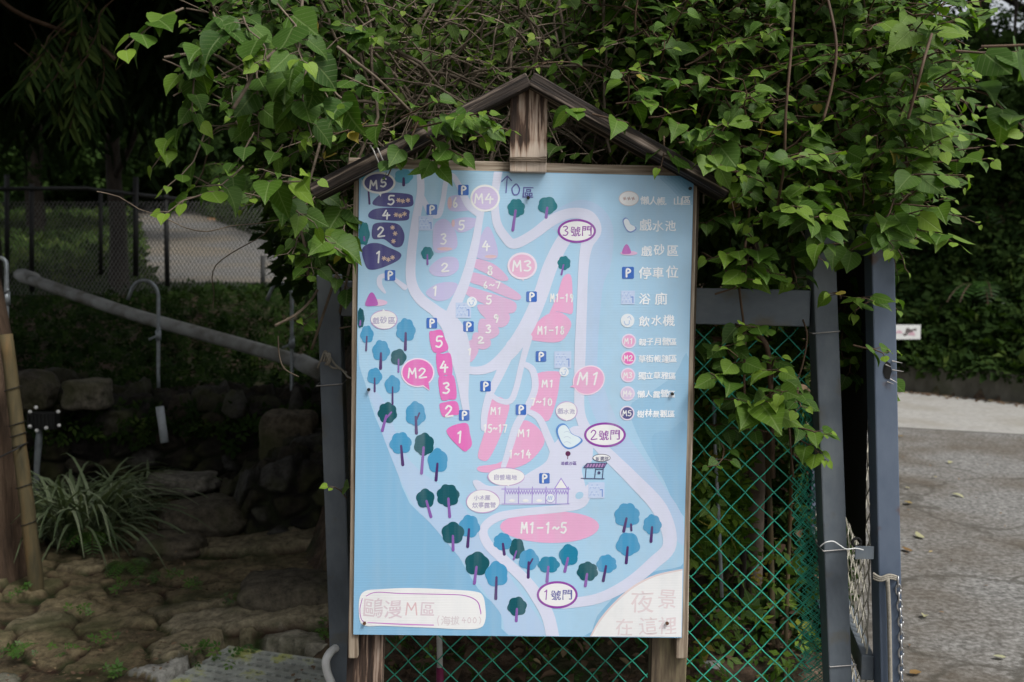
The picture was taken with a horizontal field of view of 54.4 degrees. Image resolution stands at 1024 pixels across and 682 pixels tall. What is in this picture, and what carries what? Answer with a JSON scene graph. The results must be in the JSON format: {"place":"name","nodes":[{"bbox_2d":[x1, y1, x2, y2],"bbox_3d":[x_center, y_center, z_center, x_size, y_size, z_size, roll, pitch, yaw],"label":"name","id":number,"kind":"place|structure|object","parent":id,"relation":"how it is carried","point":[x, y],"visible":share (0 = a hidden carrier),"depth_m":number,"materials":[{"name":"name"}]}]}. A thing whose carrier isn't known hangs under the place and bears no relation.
{"place":"outdoors","nodes":[
{"label":"outdoors","id":0,"kind":"place"},
{"bbox_2d":[0,496,328,681],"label":"stone path","id":1,"kind":"structure","parent":0,"point":[75,577],"depth_m":4.31,"materials":[{"name":"stone"}]},
{"bbox_2d":[33,429,42,501],"bbox_3d":[-2.935,0.765,6.155,0.063,0.476,0.088,0,4,0],"label":"plastic pipe","id":2,"kind":"object","parent":1,"relation":"on","point":[38,447],"visible":0.69,"depth_m":6.16,"materials":[{"name":"grey plastic"}]},
{"bbox_2d":[26,406,60,431],"bbox_3d":[-2.867,0.472,6.128,0.228,0.165,0.132,0,4,0],"label":"lamp box","id":3,"kind":"object","parent":2,"relation":"on","point":[38,420],"visible":1,"depth_m":6.11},
{"bbox_2d":[58,527,123,557],"bbox_3d":[-2.273,1.074,5.333,0.378,0.131,0.232,0,4,0],"label":"fern","id":4,"kind":"object","parent":1,"relation":"on","point":[71,536],"visible":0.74,"depth_m":5.29,"materials":[{"name":"green plant"}]},
{"bbox_2d":[101,557,150,577],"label":"fern","id":5,"kind":"object","parent":1,"relation":"on","point":[112,568],"visible":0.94,"depth_m":5.01,"materials":[{"name":"green plant"}]},
{"bbox_2d":[0,568,328,678],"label":"paving weeds","id":6,"kind":"object","parent":1,"relation":"on","point":[15,650],"visible":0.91,"depth_m":3.93,"materials":[{"name":"green plant"}]},
{"bbox_2d":[131,530,208,560],"bbox_3d":[-1.841,1.097,5.351,0.407,0.140,0.326,0,4,0],"label":"boulder","id":7,"kind":"object","parent":1,"relation":"on","point":[191,543],"visible":0.92,"depth_m":5.24,"materials":[{"name":"grey stone"}]},
{"bbox_2d":[1,545,400,681],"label":"paving litter","id":8,"kind":"object","parent":1,"relation":"on","point":[184,563],"visible":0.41,"depth_m":3.90,"materials":[{"name":"brown plant"}]},
{"bbox_2d":[157,493,247,537],"bbox_3d":[-1.750,1.018,5.698,0.574,0.243,0.441,0,4,0],"label":"boulder","id":9,"kind":"object","parent":1,"relation":"on","point":[220,514],"visible":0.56,"depth_m":5.54,"materials":[{"name":"grey stone"}]},
{"bbox_2d":[143,470,220,495],"bbox_3d":[-1.986,0.852,5.986,0.442,0.121,0.307,0,4,0],"label":"boulder","id":10,"kind":"object","parent":9,"relation":"on","point":[201,481],"visible":0.91,"depth_m":5.87,"materials":[{"name":"grey stone"}]},
{"bbox_2d":[169,646,325,681],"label":"drain grate","id":11,"kind":"object","parent":1,"relation":"on","point":[259,666],"visible":0.85,"depth_m":3.74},
{"bbox_2d":[236,567,327,611],"bbox_3d":[-0.964,1.145,4.455,0.516,0.211,0.397,0,4,0],"label":"boulder","id":12,"kind":"object","parent":1,"relation":"on","point":[277,589],"visible":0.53,"depth_m":4.31,"materials":[{"name":"grey stone"}]},
{"bbox_2d":[126,205,286,282],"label":"road","id":13,"kind":"structure","parent":0,"point":[206,251],"depth_m":18.82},
{"bbox_2d":[9,148,1023,681],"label":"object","id":14,"kind":"structure","parent":0,"point":[315,556],"depth_m":3.88,"materials":[{"name":"plant"}]},
{"bbox_2d":[0,256,10,316],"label":"standpipe","id":15,"kind":"object","parent":14,"relation":"on","point":[6,281],"visible":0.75,"depth_m":5.38,"materials":[{"name":"silver metal"}]},
{"bbox_2d":[0,279,26,583],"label":"tree trunk","id":16,"kind":"object","parent":14,"relation":"on","point":[11,570],"visible":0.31,"depth_m":4.84,"materials":[{"name":"brown plant"}]},
{"bbox_2d":[0,333,44,591],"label":"wooden stake","id":17,"kind":"object","parent":14,"relation":"on","point":[29,529],"visible":0.98,"depth_m":4.64,"materials":[{"name":"brown wood"}]},
{"bbox_2d":[0,203,159,288],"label":"verge grass","id":18,"kind":"structure","parent":14,"relation":"on","point":[76,245],"depth_m":15.83,"materials":[{"name":"green plant"}]},
{"bbox_2d":[31,471,151,529],"bbox_3d":[-2.668,0.955,5.875,1.076,0.414,0.965,0,4,0],"label":"strap leaf plant","id":19,"kind":"object","parent":14,"relation":"on","point":[61,484],"visible":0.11,"depth_m":5.92,"materials":[{"name":"green plant"}]},
{"bbox_2d":[0,102,217,212],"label":"broadleaf tree","id":20,"kind":"object","parent":14,"relation":"on","point":[12,157],"visible":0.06,"depth_m":31.73,"materials":[{"name":"green plant"}]},
{"bbox_2d":[14,453,210,569],"bbox_3d":[-2.402,1.002,5.411,1.671,0.692,1.557,0,4,0],"label":"strap leaf plant","id":21,"kind":"object","parent":14,"relation":"on","point":[60,519],"visible":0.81,"depth_m":5.40,"materials":[{"name":"green plant"}]},
{"bbox_2d":[0,20,231,294],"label":"broadleaf tree","id":22,"kind":"object","parent":14,"relation":"on","point":[113,179],"visible":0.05,"depth_m":12.42,"materials":[{"name":"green plant"}]},
{"bbox_2d":[0,57,236,236],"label":"broadleaf tree","id":23,"kind":"object","parent":14,"relation":"on","point":[80,163],"visible":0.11,"depth_m":20.75,"materials":[{"name":"green plant"}]},
{"bbox_2d":[13,0,225,85],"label":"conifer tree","id":24,"kind":"object","parent":14,"relation":"on","point":[122,46],"visible":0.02,"depth_m":7.65,"materials":[{"name":"green plant"}]},
{"bbox_2d":[0,0,126,156],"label":"conifer bough","id":25,"kind":"object","parent":24,"relation":"hanging from","point":[75,60],"visible":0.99,"depth_m":5.17,"materials":[{"name":"green plant"}]},
{"bbox_2d":[0,0,245,291],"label":"conifer tree","id":26,"kind":"object","parent":14,"relation":"on","point":[146,96],"visible":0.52,"depth_m":8.06,"materials":[{"name":"green plant"}]},
{"bbox_2d":[0,110,246,210],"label":"thicket","id":27,"kind":"object","parent":14,"relation":"on","point":[88,196],"visible":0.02,"depth_m":37.05,"materials":[{"name":"green plant"}]},
{"bbox_2d":[37,459,221,527],"bbox_3d":[-2.301,0.960,5.913,1.206,0.456,1.203,0,4,0],"label":"strap leaf plant","id":28,"kind":"object","parent":14,"relation":"on","point":[122,503],"visible":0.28,"depth_m":5.90,"materials":[{"name":"green plant"}]},
{"bbox_2d":[0,174,275,294],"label":"bank fence","id":29,"kind":"object","parent":14,"relation":"on","point":[31,189],"visible":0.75,"depth_m":11.88,"materials":[{"name":"metal"}]},
{"bbox_2d":[17,365,321,499],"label":"rock wall","id":30,"kind":"structure","parent":14,"relation":"on","point":[175,453],"depth_m":6.50,"materials":[{"name":"grey stone"}]},
{"bbox_2d":[18,369,60,412],"bbox_3d":[-3.090,0.319,6.396,0.338,0.282,0.282,0,4,0],"label":"boulder","id":31,"kind":"object","parent":30,"relation":"on","point":[39,388],"visible":0.73,"depth_m":6.30,"materials":[{"name":"grey stone"}]},
{"bbox_2d":[61,377,113,410],"bbox_3d":[-2.707,0.336,6.343,0.291,0.205,0.226,0,4,0],"label":"boulder","id":32,"kind":"object","parent":30,"relation":"on","point":[93,393],"visible":1,"depth_m":6.25,"materials":[{"name":"grey stone"}]},
{"bbox_2d":[126,278,160,387],"bbox_3d":[-2.551,-0.016,6.915,0.245,0.834,0.048,0,4,0],"label":"standpipe","id":33,"kind":"object","parent":30,"relation":"on","point":[157,336],"visible":0.95,"depth_m":6.90,"materials":[{"name":"grey metal"}]},
{"bbox_2d":[156,406,168,442],"bbox_3d":[-2.234,0.534,6.360,0.106,0.237,0.050,4,6,44],"label":"pipe stub","id":34,"kind":"object","parent":30,"relation":"attached to","point":[162,425],"visible":1,"depth_m":6.34,"materials":[{"name":"grey plastic"}]},
{"bbox_2d":[13,269,319,380],"bbox_3d":[-2.766,-0.177,7.641,3.566,0.747,0.140,3,5,33],"label":"drain pipe","id":35,"kind":"object","parent":30,"relation":"on","point":[305,364],"visible":0.94,"depth_m":7.45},
{"bbox_2d":[23,394,321,462],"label":"wall top weeds","id":36,"kind":"object","parent":30,"relation":"on","point":[145,433],"depth_m":6.43,"materials":[{"name":"green plant"}]},
{"bbox_2d":[266,282,294,390],"bbox_3d":[-1.558,0.055,6.720,0.201,0.910,0.048,0,4,0],"label":"standpipe","id":37,"kind":"object","parent":30,"relation":"on","point":[291,344],"visible":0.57,"depth_m":6.71,"materials":[{"name":"grey metal"}]},
{"bbox_2d":[9,278,351,397],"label":"bank undergrowth","id":38,"kind":"object","parent":14,"relation":"on","point":[221,324],"visible":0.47,"depth_m":9.65,"materials":[{"name":"green plant"}]},
{"bbox_2d":[121,56,250,203],"bbox_3d":[-8.498,-9.051,33.104,14.053,9.926,7.956,0,4,0],"label":"broadleaf tree","id":39,"kind":"object","parent":14,"relation":"on","point":[212,156],"visible":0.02,"depth_m":32.54,"materials":[{"name":"green plant"}]},
{"bbox_2d":[219,427,324,534],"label":"stone wall","id":40,"kind":"structure","parent":14,"relation":"on","point":[275,490],"depth_m":5.53,"materials":[{"name":"grey stone"}]},
{"bbox_2d":[258,408,318,460],"bbox_3d":[-1.382,0.612,6.211,0.371,0.384,0.273,0,4,0],"label":"boulder","id":41,"kind":"object","parent":40,"relation":"on","point":[277,426],"visible":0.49,"depth_m":6.09,"materials":[{"name":"grey stone"}]},
{"bbox_2d":[167,12,417,234],"bbox_3d":[-6.622,-6.185,30.115,5.229,8.027,31.713,-2,5,-24],"label":"roadside brush","id":42,"kind":"object","parent":14,"relation":"on","point":[220,169],"visible":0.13,"depth_m":28.14,"materials":[{"name":"green plant"}]},
{"bbox_2d":[436,635,443,681],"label":"mop handle","id":43,"kind":"object","parent":14,"relation":"on","point":[439,673],"visible":0.37,"depth_m":3.13,"materials":[{"name":"white plastic"}]},
{"bbox_2d":[394,0,548,159],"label":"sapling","id":44,"kind":"object","parent":14,"relation":"on","point":[459,62],"visible":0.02,"depth_m":4.08,"materials":[{"name":"green plant"}]},
{"bbox_2d":[97,0,909,324],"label":"vine thicket","id":45,"kind":"object","parent":14,"relation":"on","point":[429,68],"visible":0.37,"depth_m":3.19,"materials":[{"name":"green plant"}]},
{"bbox_2d":[115,0,439,498],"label":"leafy vine","id":46,"kind":"object","parent":45,"relation":"hanging from","point":[295,85],"visible":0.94,"depth_m":2.49,"materials":[{"name":"green plant"}]},
{"bbox_2d":[524,0,1023,401],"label":"leafy vine","id":47,"kind":"object","parent":45,"relation":"attached to","point":[847,164],"visible":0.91,"depth_m":2.72,"materials":[{"name":"green plant"}]},
{"bbox_2d":[310,73,729,681],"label":"map sign","id":48,"kind":"object","parent":14,"relation":"on","point":[522,375],"visible":0.98,"depth_m":2.70,"materials":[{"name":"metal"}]},
{"bbox_2d":[332,93,519,186],"bbox_3d":[-0.230,-0.508,2.518,0.508,0.228,0.214,0,4,0],"label":"leafy vine","id":49,"kind":"object","parent":48,"relation":"attached to","point":[458,122],"visible":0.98,"depth_m":2.51,"materials":[{"name":"green plant"}]},
{"bbox_2d":[552,62,772,196],"bbox_3d":[0.389,-0.542,2.590,0.565,0.345,0.217,0,4,0],"label":"leafy vine","id":50,"kind":"object","parent":48,"relation":"on","point":[695,140],"visible":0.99,"depth_m":2.57,"materials":[{"name":"green plant"}]},
{"bbox_2d":[316,227,855,681],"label":"steel gateway","id":51,"kind":"object","parent":14,"relation":"on","point":[788,308],"visible":0.7,"depth_m":2.89,"materials":[{"name":"metal"}]},
{"bbox_2d":[322,644,338,681],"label":"hose","id":52,"kind":"object","parent":51,"relation":"attached to","point":[331,651],"visible":0.96,"depth_m":2.96,"materials":[{"name":"white plastic"}]},
{"bbox_2d":[317,350,350,378],"bbox_3d":[-0.504,0.065,2.856,0.039,0.067,0.249,-4,6,-39],"label":"rope","id":53,"kind":"object","parent":51,"relation":"attached to","point":[328,357],"visible":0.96,"depth_m":2.88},
{"bbox_2d":[384,326,822,681],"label":"chain link netting","id":54,"kind":"object","parent":51,"relation":"attached to","point":[810,583],"visible":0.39,"depth_m":2.98,"materials":[{"name":"green plastic"}]},
{"bbox_2d":[390,283,815,681],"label":"weeds","id":55,"kind":"object","parent":14,"relation":"on","point":[578,655],"visible":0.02,"depth_m":3.80,"materials":[{"name":"green plant"}]},
{"bbox_2d":[388,284,821,681],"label":"leaf litter","id":56,"kind":"object","parent":14,"relation":"on","point":[549,669],"visible":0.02,"depth_m":3.78,"materials":[{"name":"brown plant"}]},
{"bbox_2d":[687,660,720,669],"bbox_3d":[0.330,1.246,3.903,0.959,0.070,0.060,1,5,13],"label":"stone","id":57,"kind":"object","parent":14,"relation":"on","point":[712,664],"visible":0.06,"depth_m":3.78,"materials":[{"name":"grey stone"}]},
{"bbox_2d":[712,401,723,597],"bbox_3d":[0.656,0.505,3.154,0.055,0.638,0.022,-2,5,-27],"label":"thin pole","id":58,"kind":"object","parent":14,"relation":"on","point":[718,518],"visible":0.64,"depth_m":3.15,"materials":[{"name":"brown wood"}]},
{"bbox_2d":[745,227,764,610],"bbox_3d":[0.969,-0.219,3.986,0.833,2.797,0.620,0,4,0],"label":"sapling","id":59,"kind":"object","parent":14,"relation":"on","point":[758,469],"visible":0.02,"depth_m":3.94,"materials":[{"name":"green plant"}]},
{"bbox_2d":[686,319,849,681],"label":"leafy vine","id":60,"kind":"object","parent":14,"relation":"on","point":[773,405],"visible":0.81,"depth_m":3.15,"materials":[{"name":"green plant"}]},
{"bbox_2d":[763,244,775,649],"bbox_3d":[0.939,-0.071,3.861,0.780,2.716,0.805,0,4,0],"label":"sapling","id":61,"kind":"object","parent":14,"relation":"on","point":[770,540],"visible":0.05,"depth_m":3.81,"materials":[{"name":"brown plant"}]},
{"bbox_2d":[531,1,1023,102],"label":"broadleaf tree","id":62,"kind":"object","parent":14,"relation":"on","point":[964,40],"visible":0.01,"depth_m":15.69,"materials":[{"name":"green plant"}]},
{"bbox_2d":[735,47,842,661],"bbox_3d":[0.862,-0.061,3.784,0.726,2.762,0.753,-1,4,-10],"label":"sapling","id":63,"kind":"object","parent":14,"relation":"on","point":[743,559],"visible":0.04,"depth_m":3.77,"materials":[{"name":"brown plant"}]},
{"bbox_2d":[780,26,813,681],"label":"sapling","id":64,"kind":"object","parent":14,"relation":"on","point":[787,586],"visible":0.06,"depth_m":3.67,"materials":[{"name":"brown plant"}]},
{"bbox_2d":[748,285,862,657],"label":"bank edge weeds","id":65,"kind":"object","parent":14,"relation":"on","point":[783,523],"visible":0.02,"depth_m":4.18,"materials":[{"name":"green plant"}]},
{"bbox_2d":[895,140,1023,385],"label":"hillside undergrowth","id":66,"kind":"object","parent":14,"relation":"on","point":[984,325],"visible":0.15,"depth_m":12.41,"materials":[{"name":"green plant"}]},
{"bbox_2d":[897,362,1023,403],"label":"retaining wall","id":67,"kind":"structure","parent":14,"relation":"on","point":[1006,391],"depth_m":11.53,"materials":[{"name":"concrete"}]},
{"bbox_2d":[897,391,1023,433],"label":"concrete lane","id":68,"kind":"structure","parent":14,"relation":"on","point":[932,411],"depth_m":10.22,"materials":[{"name":"grey concrete"}]},
{"bbox_2d":[900,391,1023,406],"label":"kerb litter","id":69,"kind":"object","parent":68,"relation":"on","point":[984,399],"visible":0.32,"depth_m":11.43,"materials":[{"name":"brown plant"}]},
{"bbox_2d":[922,0,1023,206],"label":"broadleaf tree","id":70,"kind":"object","parent":14,"relation":"on","point":[1011,96],"visible":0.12,"depth_m":13.08,"materials":[{"name":"green plant"}]},
{"bbox_2d":[937,281,1010,313],"bbox_3d":[5.772,-0.516,12.288,1.029,0.450,0.674,2,5,28],"label":"fern","id":71,"kind":"object","parent":14,"relation":"on","point":[984,288],"visible":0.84,"depth_m":12.17,"materials":[{"name":"green plant"}]},
{"bbox_2d":[938,205,1011,234],"bbox_3d":[6.393,-1.609,13.338,1.299,0.461,0.804,0,4,0],"label":"fern","id":72,"kind":"object","parent":14,"relation":"on","point":[965,208],"visible":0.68,"depth_m":13.20,"materials":[{"name":"green plant"}]},
{"bbox_2d":[986,144,1023,172],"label":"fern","id":73,"kind":"object","parent":14,"relation":"on","point":[1009,156],"visible":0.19,"depth_m":13.66,"materials":[{"name":"green plant"}]},
{"bbox_2d":[988,10,1023,79],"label":"broadleaf tree","id":74,"kind":"object","parent":14,"relation":"on","point":[1017,28],"visible":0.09,"depth_m":15.07,"materials":[{"name":"green plant"}]},
{"bbox_2d":[896,325,920,338],"bbox_3d":[4.741,0.212,12.073,0.391,0.820,0.048,0,4,0],"label":"roadside sign","id":75,"kind":"object","parent":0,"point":[908,331],"visible":0.68,"depth_m":12.03,"materials":[{"name":"white plastic"}]},
{"bbox_2d":[848,428,1023,681],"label":"road","id":76,"kind":"structure","parent":0,"point":[971,629],"depth_m":5.25,"materials":[{"name":"grey asphalt"}]},
{"bbox_2d":[807,224,903,681],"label":"gate leaf","id":77,"kind":"object","parent":76,"relation":"on","point":[870,405],"visible":0.4,"depth_m":2.82,"materials":[{"name":"grey metal"}]},
{"bbox_2d":[820,541,863,549],"bbox_3d":[0.927,0.575,2.799,0.120,0.026,0.011,1,4,10],"label":"tie wire","id":78,"kind":"object","parent":77,"relation":"attached to","point":[840,545],"visible":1,"depth_m":2.80,"materials":[{"name":"white plastic"}]},
{"bbox_2d":[872,572,897,681],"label":"rope","id":79,"kind":"object","parent":77,"relation":"attached to","point":[886,578],"visible":1,"depth_m":2.80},
{"bbox_2d":[895,575,903,681],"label":"chain","id":80,"kind":"object","parent":77,"relation":"hanging from","point":[900,625],"visible":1,"depth_m":2.81,"materials":[{"name":"metal"}]},
{"bbox_2d":[910,669,920,673],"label":"fallen leaf","id":81,"kind":"object","parent":76,"relation":"on","point":[914,671],"visible":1,"depth_m":3.74,"materials":[{"name":"orange plant"}]},
{"bbox_2d":[915,531,923,537],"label":"fallen leaf","id":82,"kind":"object","parent":76,"relation":"on","point":[918,534],"visible":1,"depth_m":5.63,"materials":[{"name":"yellow plant"}]},
{"bbox_2d":[903,439,1021,666],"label":"road litter","id":83,"kind":"object","parent":76,"relation":"on","point":[951,559],"visible":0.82,"depth_m":5.34,"materials":[{"name":"brown plant"}]},
{"bbox_2d":[930,0,1023,45],"label":"sky","id":84,"kind":"structure","parent":0,"point":[1005,5],"materials":[{"name":"white"}]}
]}

